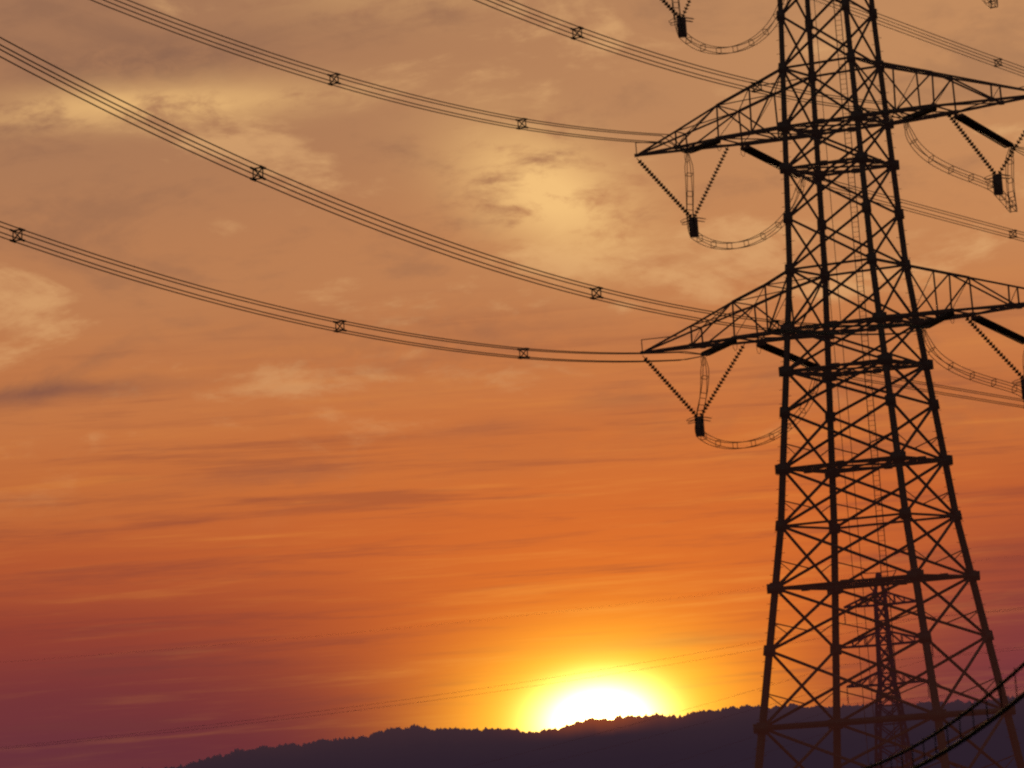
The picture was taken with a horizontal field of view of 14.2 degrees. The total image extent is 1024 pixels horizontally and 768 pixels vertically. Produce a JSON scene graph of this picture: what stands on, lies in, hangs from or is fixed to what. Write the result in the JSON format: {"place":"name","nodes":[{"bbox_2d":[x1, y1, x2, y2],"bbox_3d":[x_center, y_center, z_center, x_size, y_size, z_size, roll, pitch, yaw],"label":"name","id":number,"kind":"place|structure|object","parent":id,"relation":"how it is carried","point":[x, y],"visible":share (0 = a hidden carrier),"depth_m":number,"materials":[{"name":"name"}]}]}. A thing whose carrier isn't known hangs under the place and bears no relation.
{"place":"outdoors","nodes":[
{"label":"outdoors","id":0,"kind":"place"},
{"bbox_2d":[0,0,1023,767],"label":"sky","id":1,"kind":"structure","parent":0,"point":[178,471],"materials":[{"name":"orange"}]},
{"bbox_2d":[142,695,1023,767],"bbox_3d":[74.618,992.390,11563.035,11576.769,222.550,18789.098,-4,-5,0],"label":"horizon hills","id":2,"kind":"structure","parent":0,"point":[414,746],"depth_m":10239.28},
{"bbox_2d":[861,662,1023,767],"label":"telephone cable","id":3,"kind":"object","parent":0,"point":[1006,708],"visible":1,"depth_m":40.47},
{"label":"ground","id":4,"kind":"structure","parent":0,"visible":0},
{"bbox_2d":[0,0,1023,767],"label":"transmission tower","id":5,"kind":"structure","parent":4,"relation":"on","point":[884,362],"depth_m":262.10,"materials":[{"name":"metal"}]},
{"bbox_2d":[842,570,933,767],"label":"distant pylon","id":6,"kind":"object","parent":4,"relation":"on","point":[880,685],"visible":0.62,"depth_m":1331.09,"materials":[{"name":"black metal"}]},
{"bbox_2d":[0,559,1023,767],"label":"distant line conductors","id":7,"kind":"object","parent":6,"relation":"attached to","point":[571,680],"visible":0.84,"depth_m":1242.74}
]}

